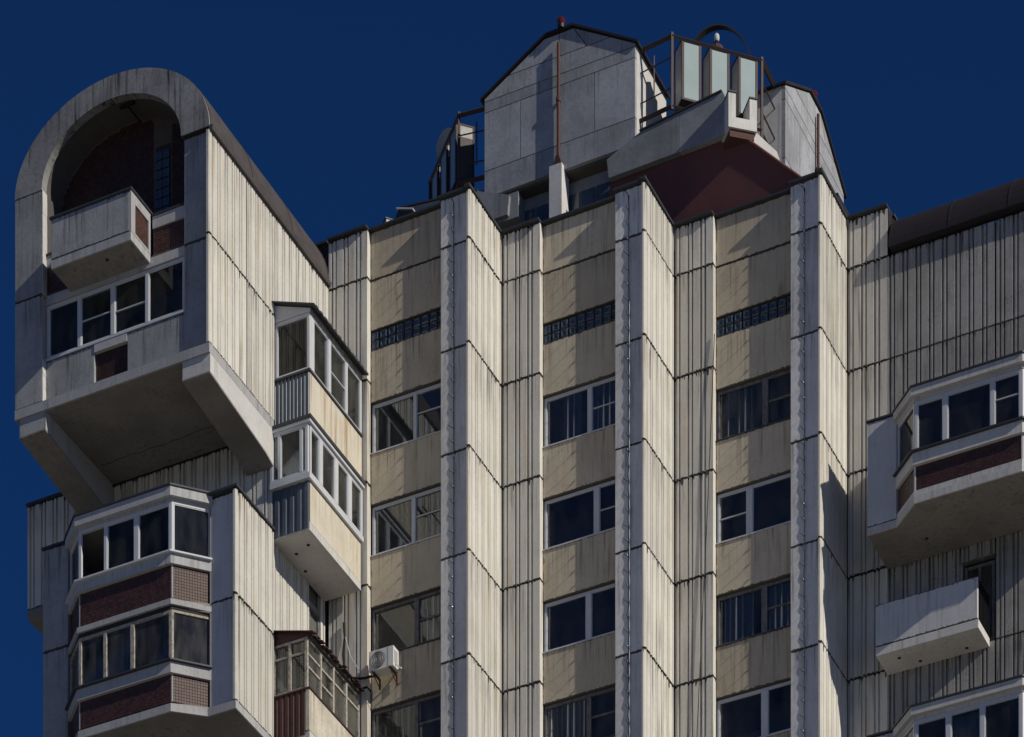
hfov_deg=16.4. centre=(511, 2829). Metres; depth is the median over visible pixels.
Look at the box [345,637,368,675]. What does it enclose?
cable
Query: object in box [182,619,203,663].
curtain
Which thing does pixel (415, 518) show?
window
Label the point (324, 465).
balcony window
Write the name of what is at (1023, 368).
window
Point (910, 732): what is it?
window
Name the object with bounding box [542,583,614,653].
window
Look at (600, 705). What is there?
window
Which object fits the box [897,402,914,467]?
window
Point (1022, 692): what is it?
window
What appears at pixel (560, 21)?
warning lamp
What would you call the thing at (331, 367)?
balcony window
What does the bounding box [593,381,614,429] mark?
curtain
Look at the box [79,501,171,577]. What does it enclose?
window
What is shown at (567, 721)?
curtain
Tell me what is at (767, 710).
window
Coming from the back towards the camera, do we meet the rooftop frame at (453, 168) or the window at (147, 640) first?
the rooftop frame at (453, 168)
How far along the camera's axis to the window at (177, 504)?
99.95 m
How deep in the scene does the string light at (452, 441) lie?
102.58 m
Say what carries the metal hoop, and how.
on the apartment building
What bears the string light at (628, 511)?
hanging from the apartment building
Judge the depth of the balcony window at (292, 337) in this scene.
101.40 m
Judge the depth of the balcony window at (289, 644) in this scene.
101.40 m
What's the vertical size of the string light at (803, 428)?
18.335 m
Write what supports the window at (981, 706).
in the apartment building
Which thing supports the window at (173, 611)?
in the apartment building
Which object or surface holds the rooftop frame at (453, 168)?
attached to the apartment building
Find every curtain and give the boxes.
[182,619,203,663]
[392,706,409,736]
[422,594,440,641]
[548,700,584,736]
[563,392,581,439]
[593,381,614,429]
[724,592,753,642]
[726,386,753,436]
[738,731,758,736]
[768,582,790,630]
[952,711,978,736]
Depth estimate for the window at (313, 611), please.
104.04 m
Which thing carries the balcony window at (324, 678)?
in the apartment building
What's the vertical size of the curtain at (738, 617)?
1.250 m
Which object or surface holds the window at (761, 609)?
in the apartment building
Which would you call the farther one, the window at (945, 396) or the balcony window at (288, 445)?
the balcony window at (288, 445)
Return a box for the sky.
[0,0,1023,736]
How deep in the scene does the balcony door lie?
102.20 m
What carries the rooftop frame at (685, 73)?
attached to the apartment building
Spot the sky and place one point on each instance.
(344, 107)
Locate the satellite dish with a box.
[436,127,450,157]
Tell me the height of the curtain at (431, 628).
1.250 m
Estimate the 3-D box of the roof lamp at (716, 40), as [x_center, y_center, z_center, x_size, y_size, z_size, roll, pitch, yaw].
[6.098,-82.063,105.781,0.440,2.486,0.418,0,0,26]
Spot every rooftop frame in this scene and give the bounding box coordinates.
[428,106,484,198]
[639,31,775,143]
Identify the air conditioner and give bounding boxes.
[369,645,401,689]
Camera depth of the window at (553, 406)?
103.88 m
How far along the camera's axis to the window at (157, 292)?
99.93 m
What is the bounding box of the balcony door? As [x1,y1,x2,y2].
[965,557,995,641]
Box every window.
[47,256,184,358]
[70,532,78,588]
[70,639,78,694]
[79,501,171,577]
[79,610,171,684]
[172,501,209,556]
[172,610,209,664]
[270,422,308,483]
[274,312,310,379]
[274,637,308,696]
[305,636,359,736]
[309,424,362,535]
[309,600,318,635]
[314,318,361,432]
[370,383,440,454]
[370,486,440,556]
[372,589,440,650]
[372,693,440,736]
[542,376,614,448]
[542,480,614,550]
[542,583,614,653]
[544,687,614,736]
[715,369,790,441]
[715,473,790,544]
[715,576,790,647]
[717,680,790,736]
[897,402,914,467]
[902,722,914,736]
[915,368,1021,447]
[915,692,1021,736]
[1022,368,1023,415]
[1022,692,1023,736]
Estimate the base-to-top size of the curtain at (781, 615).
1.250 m
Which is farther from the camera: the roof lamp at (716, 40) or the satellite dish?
the satellite dish
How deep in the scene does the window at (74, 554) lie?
101.73 m
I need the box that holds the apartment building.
[15,23,1023,736]
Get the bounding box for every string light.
[447,197,453,736]
[623,190,629,736]
[798,184,804,736]
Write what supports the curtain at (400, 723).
hanging from the apartment building
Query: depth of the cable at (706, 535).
103.38 m
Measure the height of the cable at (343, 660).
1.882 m
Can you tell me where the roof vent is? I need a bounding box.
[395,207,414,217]
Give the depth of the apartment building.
102.58 m
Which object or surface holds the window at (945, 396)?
in the apartment building
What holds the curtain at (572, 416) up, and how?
hanging from the apartment building
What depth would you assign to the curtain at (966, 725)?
99.70 m
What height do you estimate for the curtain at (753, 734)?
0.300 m
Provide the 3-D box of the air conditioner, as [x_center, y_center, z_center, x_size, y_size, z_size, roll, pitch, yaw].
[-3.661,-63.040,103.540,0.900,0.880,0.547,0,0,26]
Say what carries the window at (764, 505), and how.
in the apartment building
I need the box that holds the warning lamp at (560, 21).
[557,16,564,29]
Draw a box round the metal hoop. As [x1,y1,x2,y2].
[694,24,751,55]
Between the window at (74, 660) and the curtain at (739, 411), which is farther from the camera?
the curtain at (739, 411)
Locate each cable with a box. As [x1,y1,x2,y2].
[342,622,373,679]
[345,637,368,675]
[697,334,714,732]
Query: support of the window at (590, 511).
in the apartment building
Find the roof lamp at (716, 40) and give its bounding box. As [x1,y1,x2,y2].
[712,33,722,47]

